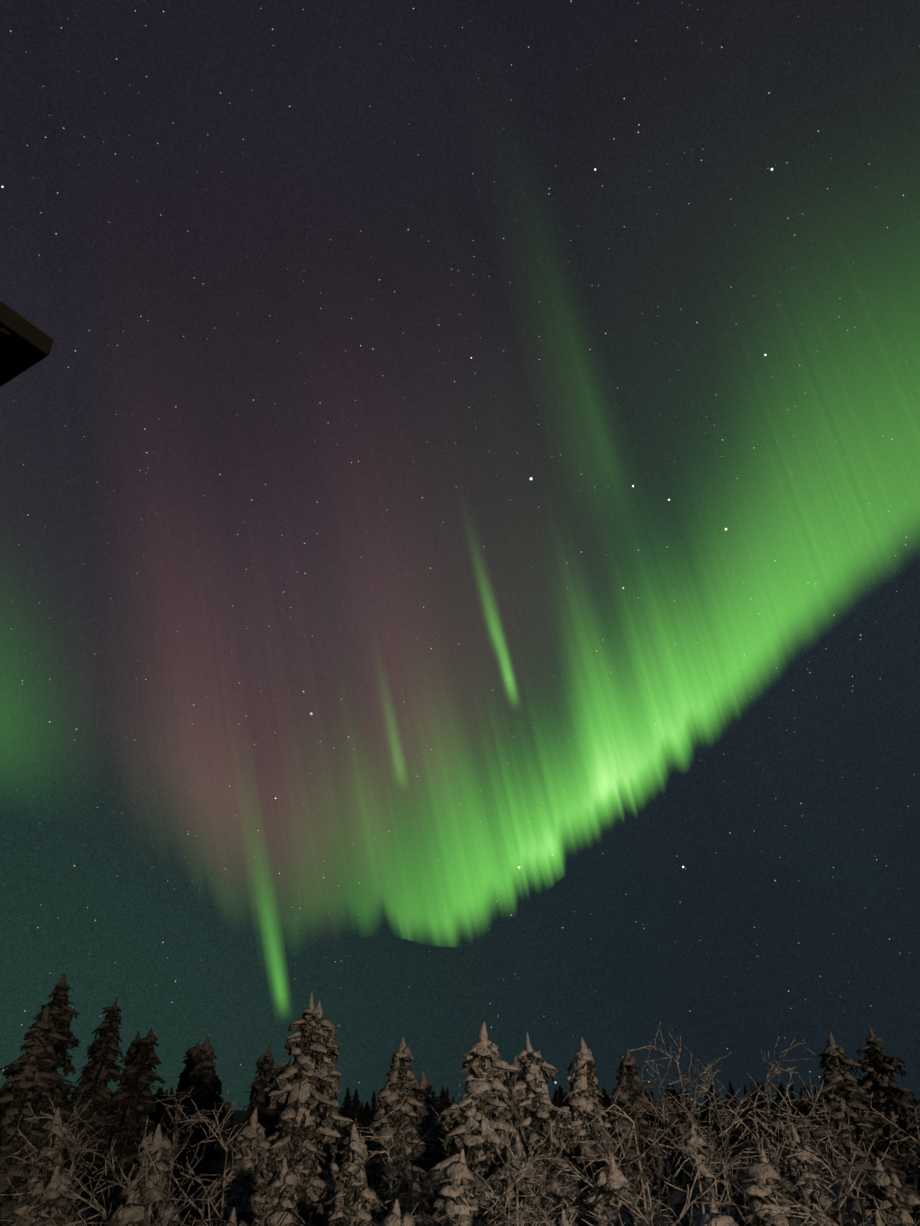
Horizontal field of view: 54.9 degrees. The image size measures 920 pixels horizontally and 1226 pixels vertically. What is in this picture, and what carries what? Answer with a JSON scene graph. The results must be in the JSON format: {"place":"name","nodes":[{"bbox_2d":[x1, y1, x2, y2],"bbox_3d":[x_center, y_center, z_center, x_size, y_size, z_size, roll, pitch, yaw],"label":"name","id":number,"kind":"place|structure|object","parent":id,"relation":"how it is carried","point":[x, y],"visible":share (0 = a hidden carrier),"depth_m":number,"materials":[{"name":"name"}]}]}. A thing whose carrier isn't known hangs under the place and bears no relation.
{"place":"outdoors","nodes":[
{"label":"outdoors","id":0,"kind":"place"},
{"bbox_2d":[0,301,53,386],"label":"roof eave","id":1,"kind":"object","parent":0,"point":[25,344],"visible":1,"depth_m":6.94,"materials":[{"name":"wood"}]},
{"bbox_2d":[0,0,919,1109],"label":"sky","id":2,"kind":"structure","parent":0,"point":[459,468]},
{"bbox_2d":[146,1100,919,1169],"bbox_3d":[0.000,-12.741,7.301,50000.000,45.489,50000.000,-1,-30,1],"label":"snow ground","id":3,"kind":"structure","parent":0,"point":[239,1116],"depth_m":281.37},
{"bbox_2d":[0,1006,70,1225],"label":"spruce","id":4,"kind":"object","parent":3,"relation":"on","point":[31,1079],"visible":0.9,"depth_m":22.51,"materials":[{"name":"green plant"}]},
{"bbox_2d":[6,1107,75,1225],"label":"spruce","id":5,"kind":"object","parent":3,"relation":"on","point":[49,1156],"visible":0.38,"depth_m":13.55,"materials":[{"name":"white plant"}]},
{"bbox_2d":[0,972,83,1225],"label":"spruce","id":6,"kind":"object","parent":3,"relation":"on","point":[59,1009],"visible":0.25,"depth_m":24.83,"materials":[{"name":"green plant"}]},
{"bbox_2d":[13,1166,73,1225],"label":"spruce","id":7,"kind":"object","parent":3,"relation":"on","point":[45,1207],"visible":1,"depth_m":10.73,"materials":[{"name":"white plant"}]},
{"bbox_2d":[0,1086,103,1225],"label":"rimed birch","id":8,"kind":"object","parent":3,"relation":"on","point":[73,1165],"visible":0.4,"depth_m":15.40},
{"bbox_2d":[6,1101,114,1225],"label":"rimed birch","id":9,"kind":"object","parent":3,"relation":"on","point":[68,1147],"visible":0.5,"depth_m":14.48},
{"bbox_2d":[63,996,123,1225],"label":"spruce","id":10,"kind":"object","parent":3,"relation":"on","point":[101,1070],"visible":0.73,"depth_m":26.92,"materials":[{"name":"green plant"}]},
{"bbox_2d":[0,1116,197,1225],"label":"rimed birch","id":11,"kind":"object","parent":3,"relation":"on","point":[107,1217],"visible":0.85,"depth_m":11.37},
{"bbox_2d":[97,1102,124,1214],"bbox_3d":[-11.567,20.591,28.596,2.547,8.412,4.164,-3,-30,5],"label":"spruce","id":12,"kind":"object","parent":3,"relation":"on","point":[118,1115],"visible":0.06,"depth_m":29.80,"materials":[{"name":"green plant"}]},
{"bbox_2d":[87,1106,142,1225],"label":"spruce","id":13,"kind":"object","parent":3,"relation":"on","point":[123,1141],"visible":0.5,"depth_m":27.91,"materials":[{"name":"green plant"}]},
{"bbox_2d":[87,1028,165,1225],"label":"spruce","id":14,"kind":"object","parent":3,"relation":"on","point":[134,1093],"visible":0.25,"depth_m":30.66,"materials":[{"name":"green plant"}]},
{"bbox_2d":[104,1190,152,1225],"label":"spruce","id":15,"kind":"object","parent":3,"relation":"on","point":[130,1212],"visible":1,"depth_m":10.33,"materials":[{"name":"white plant"}]},
{"bbox_2d":[112,1031,157,1114],"bbox_3d":[-11.690,20.836,31.062,5.232,11.191,3.250,-20,-36,31],"label":"spruce","id":16,"kind":"object","parent":3,"relation":"on","point":[132,1051],"visible":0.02,"depth_m":33.16,"materials":[{"name":"green plant"}]},
{"bbox_2d":[108,1124,193,1225],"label":"spruce","id":17,"kind":"object","parent":3,"relation":"on","point":[145,1197],"visible":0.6,"depth_m":12.68,"materials":[{"name":"white plant"}]},
{"bbox_2d":[146,1086,168,1127],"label":"spruce","id":18,"kind":"object","parent":3,"relation":"on","point":[156,1116],"visible":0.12,"depth_m":35.27,"materials":[{"name":"black plant"}]},
{"bbox_2d":[112,1146,216,1225],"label":"rimed birch","id":19,"kind":"object","parent":3,"relation":"on","point":[166,1221],"visible":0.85,"depth_m":11.13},
{"bbox_2d":[101,1075,230,1222],"bbox_3d":[-5.485,13.095,15.708,2.511,8.709,3.098,10,-31,-17],"label":"rimed birch","id":20,"kind":"object","parent":3,"relation":"on","point":[174,1146],"visible":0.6,"depth_m":17.46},
{"bbox_2d":[136,1041,200,1175],"bbox_3d":[-9.189,19.243,27.590,6.129,10.705,4.608,-16,-33,25],"label":"spruce","id":21,"kind":"object","parent":3,"relation":"on","point":[185,1080],"visible":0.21,"depth_m":29.56,"materials":[{"name":"green plant"}]},
{"bbox_2d":[168,1087,263,1225],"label":"rimed birch","id":22,"kind":"object","parent":3,"relation":"on","point":[222,1195],"visible":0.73,"depth_m":14.31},
{"bbox_2d":[167,1036,267,1225],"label":"spruce","id":23,"kind":"object","parent":3,"relation":"on","point":[203,1093],"visible":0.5,"depth_m":25.63,"materials":[{"name":"green plant"}]},
{"bbox_2d":[217,1097,235,1161],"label":"spruce","id":24,"kind":"object","parent":3,"relation":"on","point":[227,1106],"visible":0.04,"depth_m":31.37,"materials":[{"name":"green plant"}]},
{"bbox_2d":[223,1207,246,1225],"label":"spruce","id":25,"kind":"object","parent":3,"relation":"on","point":[231,1221],"visible":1,"depth_m":10.17,"materials":[{"name":"white plant"}]},
{"bbox_2d":[208,1107,274,1225],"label":"spruce","id":26,"kind":"object","parent":3,"relation":"on","point":[246,1145],"visible":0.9,"depth_m":14.45,"materials":[{"name":"white plant"}]},
{"bbox_2d":[234,1044,275,1176],"bbox_3d":[-6.879,19.125,27.316,2.742,10.512,4.371,12,-32,-20],"label":"spruce","id":27,"kind":"object","parent":3,"relation":"on","point":[260,1083],"visible":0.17,"depth_m":28.93,"materials":[{"name":"green plant"}]},
{"bbox_2d":[264,1100,281,1185],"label":"spruce","id":28,"kind":"object","parent":3,"relation":"on","point":[271,1129],"visible":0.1,"depth_m":42.76,"materials":[{"name":"green plant"}]},
{"bbox_2d":[255,1158,306,1225],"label":"spruce","id":29,"kind":"object","parent":3,"relation":"on","point":[281,1198],"visible":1,"depth_m":11.76,"materials":[{"name":"white plant"}]},
{"bbox_2d":[248,992,362,1225],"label":"spruce","id":30,"kind":"object","parent":3,"relation":"on","point":[301,1138],"visible":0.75,"depth_m":14.98,"materials":[{"name":"white plant"}]},
{"bbox_2d":[316,1000,342,1225],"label":"spruce","id":31,"kind":"object","parent":3,"relation":"on","point":[330,1166],"visible":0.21,"depth_m":16.64,"materials":[{"name":"white plant"}]},
{"bbox_2d":[333,1123,345,1184],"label":"spruce","id":32,"kind":"object","parent":3,"relation":"on","point":[338,1155],"visible":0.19,"depth_m":34.59,"materials":[{"name":"plant"}]},
{"bbox_2d":[338,1087,351,1117],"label":"spruce","id":33,"kind":"object","parent":3,"relation":"on","point":[345,1111],"visible":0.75,"depth_m":248.31,"materials":[{"name":"black plant"}]},
{"bbox_2d":[324,1124,383,1225],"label":"spruce","id":34,"kind":"object","parent":3,"relation":"on","point":[356,1201],"visible":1,"depth_m":13.81,"materials":[{"name":"white plant"}]},
{"bbox_2d":[344,1097,363,1146],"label":"spruce","id":35,"kind":"object","parent":3,"relation":"on","point":[355,1113],"visible":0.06,"depth_m":83.75,"materials":[{"name":"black plant"}]},
{"bbox_2d":[350,1089,364,1124],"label":"spruce","id":36,"kind":"object","parent":3,"relation":"on","point":[355,1097],"visible":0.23,"depth_m":213.24,"materials":[{"name":"black plant"}]},
{"bbox_2d":[359,1115,376,1149],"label":"spruce","id":37,"kind":"object","parent":3,"relation":"on","point":[370,1139],"visible":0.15,"depth_m":29.75,"materials":[{"name":"black plant"}]},
{"bbox_2d":[371,1091,377,1120],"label":"spruce","id":38,"kind":"object","parent":3,"relation":"on","point":[373,1106],"visible":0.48,"depth_m":232.08,"materials":[{"name":"black plant"}]},
{"bbox_2d":[380,1199,415,1225],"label":"spruce","id":39,"kind":"object","parent":3,"relation":"on","point":[393,1217],"visible":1,"depth_m":10.33,"materials":[{"name":"white plant"}]},
{"bbox_2d":[364,1037,444,1225],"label":"spruce","id":40,"kind":"object","parent":3,"relation":"on","point":[394,1090],"visible":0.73,"depth_m":19.54,"materials":[{"name":"white plant"}]},
{"bbox_2d":[355,1089,458,1225],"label":"rimed birch","id":41,"kind":"object","parent":3,"relation":"on","point":[399,1196],"visible":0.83,"depth_m":15.79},
{"bbox_2d":[409,1072,446,1223],"bbox_3d":[-1.451,17.007,22.481,4.187,9.501,5.561,-21,-36,31],"label":"spruce","id":42,"kind":"object","parent":3,"relation":"on","point":[426,1161],"visible":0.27,"depth_m":23.84,"materials":[{"name":"white plant"}]},
{"bbox_2d":[433,1085,456,1185],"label":"spruce","id":43,"kind":"object","parent":3,"relation":"on","point":[442,1103],"visible":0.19,"depth_m":62.06,"materials":[{"name":"grey plant"}]},
{"bbox_2d":[435,1149,489,1225],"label":"spruce","id":44,"kind":"object","parent":3,"relation":"on","point":[461,1205],"visible":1,"depth_m":11.65,"materials":[{"name":"white plant"}]},
{"bbox_2d":[423,1022,528,1225],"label":"spruce","id":45,"kind":"object","parent":3,"relation":"on","point":[479,1128],"visible":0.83,"depth_m":13.84,"materials":[{"name":"white plant"}]},
{"bbox_2d":[493,1070,524,1209],"bbox_3d":[0.959,15.349,19.704,3.569,9.650,5.935,-3,-30,4],"label":"spruce","id":46,"kind":"object","parent":3,"relation":"on","point":[514,1118],"visible":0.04,"depth_m":21.54,"materials":[{"name":"white plant"}]},
{"bbox_2d":[488,1132,546,1225],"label":"spruce","id":47,"kind":"object","parent":3,"relation":"on","point":[499,1181],"visible":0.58,"depth_m":13.01,"materials":[{"name":"white plant"}]},
{"bbox_2d":[508,1055,526,1153],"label":"spruce","id":48,"kind":"object","parent":3,"relation":"on","point":[516,1065],"visible":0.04,"depth_m":23.50,"materials":[{"name":"grey plant"}]},
{"bbox_2d":[475,1120,578,1225],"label":"rimed birch","id":49,"kind":"object","parent":3,"relation":"on","point":[513,1184],"visible":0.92,"depth_m":12.21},
{"bbox_2d":[482,1112,597,1225],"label":"rimed birch","id":50,"kind":"object","parent":3,"relation":"on","point":[526,1210],"visible":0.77,"depth_m":12.68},
{"bbox_2d":[502,1183,580,1225],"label":"bare shrub","id":51,"kind":"object","parent":3,"relation":"on","point":[544,1220],"visible":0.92,"depth_m":11.38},
{"bbox_2d":[507,1033,581,1225],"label":"spruce","id":52,"kind":"object","parent":3,"relation":"on","point":[543,1116],"visible":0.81,"depth_m":16.36,"materials":[{"name":"white plant"}]},
{"bbox_2d":[551,1087,560,1107],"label":"spruce","id":53,"kind":"object","parent":3,"relation":"on","point":[555,1101],"visible":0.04,"depth_m":121.86,"materials":[{"name":"black plant"}]},
{"bbox_2d":[557,1085,563,1107],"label":"spruce","id":54,"kind":"object","parent":3,"relation":"on","point":[560,1093],"visible":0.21,"depth_m":154.44,"materials":[{"name":"black plant"}]},
{"bbox_2d":[550,1210,571,1225],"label":"spruce","id":55,"kind":"object","parent":3,"relation":"on","point":[564,1221],"visible":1,"depth_m":9.77,"materials":[{"name":"white plant"}]},
{"bbox_2d":[561,1037,634,1225],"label":"spruce","id":56,"kind":"object","parent":3,"relation":"on","point":[581,1099],"visible":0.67,"depth_m":16.81,"materials":[{"name":"white plant"}]},
{"bbox_2d":[533,1107,676,1225],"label":"rimed birch","id":57,"kind":"object","parent":3,"relation":"on","point":[594,1184],"visible":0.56,"depth_m":13.47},
{"bbox_2d":[586,1158,641,1225],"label":"spruce","id":58,"kind":"object","parent":3,"relation":"on","point":[607,1198],"visible":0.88,"depth_m":11.85,"materials":[{"name":"white plant"}]},
{"bbox_2d":[561,1085,690,1225],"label":"rimed birch","id":59,"kind":"object","parent":3,"relation":"on","point":[643,1198],"visible":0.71,"depth_m":13.19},
{"bbox_2d":[606,1075,683,1225],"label":"rimed birch","id":60,"kind":"object","parent":3,"relation":"on","point":[652,1159],"visible":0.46,"depth_m":22.34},
{"bbox_2d":[606,1049,684,1225],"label":"spruce","id":61,"kind":"object","parent":3,"relation":"on","point":[630,1078],"visible":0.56,"depth_m":25.34,"materials":[{"name":"white plant"}]},
{"bbox_2d":[647,1111,668,1149],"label":"spruce","id":62,"kind":"object","parent":3,"relation":"on","point":[652,1118],"visible":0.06,"depth_m":52.90,"materials":[{"name":"green plant"}]},
{"bbox_2d":[646,1090,672,1152],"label":"spruce","id":63,"kind":"object","parent":3,"relation":"on","point":[652,1096],"visible":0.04,"depth_m":113.34,"materials":[{"name":"green plant"}]},
{"bbox_2d":[655,1131,672,1192],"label":"spruce","id":64,"kind":"object","parent":3,"relation":"on","point":[670,1161],"visible":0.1,"depth_m":49.40,"materials":[{"name":"grey plant"}]},
{"bbox_2d":[582,1158,748,1225],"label":"rimed birch","id":65,"kind":"object","parent":3,"relation":"on","point":[680,1216],"visible":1,"depth_m":9.51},
{"bbox_2d":[660,1082,670,1120],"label":"spruce","id":66,"kind":"object","parent":3,"relation":"on","point":[668,1091],"visible":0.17,"depth_m":230.80,"materials":[{"name":"black plant"}]},
{"bbox_2d":[668,1084,678,1142],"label":"spruce","id":67,"kind":"object","parent":3,"relation":"on","point":[673,1092],"visible":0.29,"depth_m":151.86,"materials":[{"name":"green plant"}]},
{"bbox_2d":[629,1021,731,1225],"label":"rimed birch","id":68,"kind":"object","parent":3,"relation":"on","point":[663,1099],"visible":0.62,"depth_m":18.59,"materials":[{"name":"plant"}]},
{"bbox_2d":[668,1092,708,1190],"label":"spruce","id":69,"kind":"object","parent":3,"relation":"on","point":[681,1121],"visible":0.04,"depth_m":51.11,"materials":[{"name":"grey plant"}]},
{"bbox_2d":[666,1124,724,1225],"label":"spruce","id":70,"kind":"object","parent":3,"relation":"on","point":[677,1205],"visible":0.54,"depth_m":13.65,"materials":[{"name":"brown plant"}]},
{"bbox_2d":[642,1083,768,1225],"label":"rimed birch","id":71,"kind":"object","parent":3,"relation":"on","point":[718,1164],"visible":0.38,"depth_m":18.39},
{"bbox_2d":[639,1054,779,1225],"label":"rimed birch","id":72,"kind":"object","parent":3,"relation":"on","point":[725,1154],"visible":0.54,"depth_m":17.51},
{"bbox_2d":[635,1104,786,1225],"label":"rimed birch","id":73,"kind":"object","parent":3,"relation":"on","point":[716,1200],"visible":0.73,"depth_m":12.13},
{"bbox_2d":[698,1091,726,1160],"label":"spruce","id":74,"kind":"object","parent":3,"relation":"on","point":[704,1113],"visible":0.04,"depth_m":83.67,"materials":[{"name":"brown plant"}]},
{"bbox_2d":[709,1084,726,1135],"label":"spruce","id":75,"kind":"object","parent":3,"relation":"on","point":[715,1095],"visible":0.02,"depth_m":162.25,"materials":[{"name":"brown plant"}]},
{"bbox_2d":[699,1199,738,1225],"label":"spruce","id":76,"kind":"object","parent":3,"relation":"on","point":[714,1216],"visible":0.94,"depth_m":10.11,"materials":[{"name":"brown plant"}]},
{"bbox_2d":[708,1098,730,1214],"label":"spruce","id":77,"kind":"object","parent":3,"relation":"on","point":[715,1127],"visible":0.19,"depth_m":73.75,"materials":[{"name":"brown plant"}]},
{"bbox_2d":[720,1092,741,1210],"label":"spruce","id":78,"kind":"object","parent":3,"relation":"on","point":[732,1141],"visible":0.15,"depth_m":66.32,"materials":[{"name":"brown plant"}]},
{"bbox_2d":[726,1080,740,1115],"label":"spruce","id":79,"kind":"object","parent":3,"relation":"on","point":[731,1091],"visible":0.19,"depth_m":215.23,"materials":[{"name":"black plant"}]},
{"bbox_2d":[732,1162,752,1225],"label":"spruce","id":80,"kind":"object","parent":3,"relation":"on","point":[740,1199],"visible":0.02,"depth_m":34.25,"materials":[{"name":"brown plant"}]},
{"bbox_2d":[728,1091,788,1224],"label":"spruce","id":81,"kind":"object","parent":3,"relation":"on","point":[748,1119],"visible":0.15,"depth_m":45.38,"materials":[{"name":"brown plant"}]},
{"bbox_2d":[715,1077,804,1225],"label":"rimed birch","id":82,"kind":"object","parent":3,"relation":"on","point":[759,1136],"visible":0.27,"depth_m":23.61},
{"bbox_2d":[750,1088,781,1170],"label":"spruce","id":83,"kind":"object","parent":3,"relation":"on","point":[758,1106],"visible":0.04,"depth_m":67.91,"materials":[{"name":"brown plant"}]},
{"bbox_2d":[699,1073,834,1209],"bbox_3d":[4.843,11.274,12.448,3.075,8.566,2.639,19,-35,-30],"label":"rimed birch","id":84,"kind":"object","parent":3,"relation":"on","point":[777,1158],"visible":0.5,"depth_m":14.22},
{"bbox_2d":[737,1149,803,1225],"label":"spruce","id":85,"kind":"object","parent":3,"relation":"on","point":[770,1187],"visible":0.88,"depth_m":12.01,"materials":[{"name":"brown plant"}]},
{"bbox_2d":[761,1097,787,1176],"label":"spruce","id":86,"kind":"object","parent":3,"relation":"on","point":[763,1104],"visible":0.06,"depth_m":90.56,"materials":[{"name":"brown plant"}]},
{"bbox_2d":[776,1093,790,1145],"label":"spruce","id":87,"kind":"object","parent":3,"relation":"on","point":[778,1098],"visible":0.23,"depth_m":125.41,"materials":[{"name":"brown plant"}]},
{"bbox_2d":[709,1037,861,1225],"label":"rimed birch","id":88,"kind":"object","parent":3,"relation":"on","point":[767,1082],"visible":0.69,"depth_m":15.14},
{"bbox_2d":[787,1083,799,1134],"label":"spruce","id":89,"kind":"object","parent":3,"relation":"on","point":[791,1097],"visible":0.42,"depth_m":162.34,"materials":[{"name":"brown plant"}]},
{"bbox_2d":[743,1099,874,1225],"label":"rimed birch","id":90,"kind":"object","parent":3,"relation":"on","point":[836,1193],"visible":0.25,"depth_m":16.19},
{"bbox_2d":[753,1107,868,1224],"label":"rimed birch","id":91,"kind":"object","parent":3,"relation":"on","point":[812,1143],"visible":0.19,"depth_m":16.37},
{"bbox_2d":[781,1124,844,1225],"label":"spruce","id":92,"kind":"object","parent":3,"relation":"on","point":[807,1194],"visible":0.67,"depth_m":13.65,"materials":[{"name":"brown plant"}]},
{"bbox_2d":[800,1091,827,1171],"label":"spruce","id":93,"kind":"object","parent":3,"relation":"on","point":[808,1106],"visible":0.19,"depth_m":28.70,"materials":[{"name":"brown plant"}]},
{"bbox_2d":[769,1121,919,1225],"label":"rimed birch","id":94,"kind":"object","parent":3,"relation":"on","point":[838,1199],"visible":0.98,"depth_m":9.68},
{"bbox_2d":[782,1116,919,1225],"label":"rimed birch","id":95,"kind":"object","parent":3,"relation":"on","point":[862,1221],"visible":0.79,"depth_m":12.29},
{"bbox_2d":[794,1036,919,1225],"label":"spruce","id":96,"kind":"object","parent":3,"relation":"on","point":[891,1163],"visible":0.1,"depth_m":20.43,"materials":[{"name":"black plant"}]},
{"bbox_2d":[807,1031,909,1225],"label":"spruce","id":97,"kind":"object","parent":3,"relation":"on","point":[843,1096],"visible":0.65,"depth_m":20.32,"materials":[{"name":"black plant"}]},
{"bbox_2d":[864,1209,883,1225],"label":"spruce","id":98,"kind":"object","parent":3,"relation":"on","point":[878,1221],"visible":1,"depth_m":9.66,"materials":[{"name":"brown plant"}]},
{"bbox_2d":[855,1025,919,1197],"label":"spruce","id":99,"kind":"object","parent":3,"relation":"on","point":[877,1080],"visible":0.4,"depth_m":21.25,"materials":[{"name":"black plant"}]},
{"bbox_2d":[858,1076,919,1225],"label":"rimed birch","id":100,"kind":"object","parent":3,"relation":"on","point":[897,1126],"visible":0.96,"depth_m":14.57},
{"bbox_2d":[863,1158,919,1225],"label":"spruce","id":101,"kind":"object","parent":3,"relation":"on","point":[886,1189],"visible":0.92,"depth_m":11.57,"materials":[{"name":"brown plant"}]},
{"bbox_2d":[905,1106,919,1216],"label":"spruce","id":102,"kind":"object","parent":3,"relation":"on","point":[914,1133],"visible":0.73,"depth_m":17.17,"materials":[{"name":"brown plant"}]},
{"bbox_2d":[797,1089,808,1145],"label":"spruce","id":103,"kind":"object","parent":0,"point":[801,1105],"visible":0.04,"depth_m":31.98,"materials":[{"name":"brown plant"}]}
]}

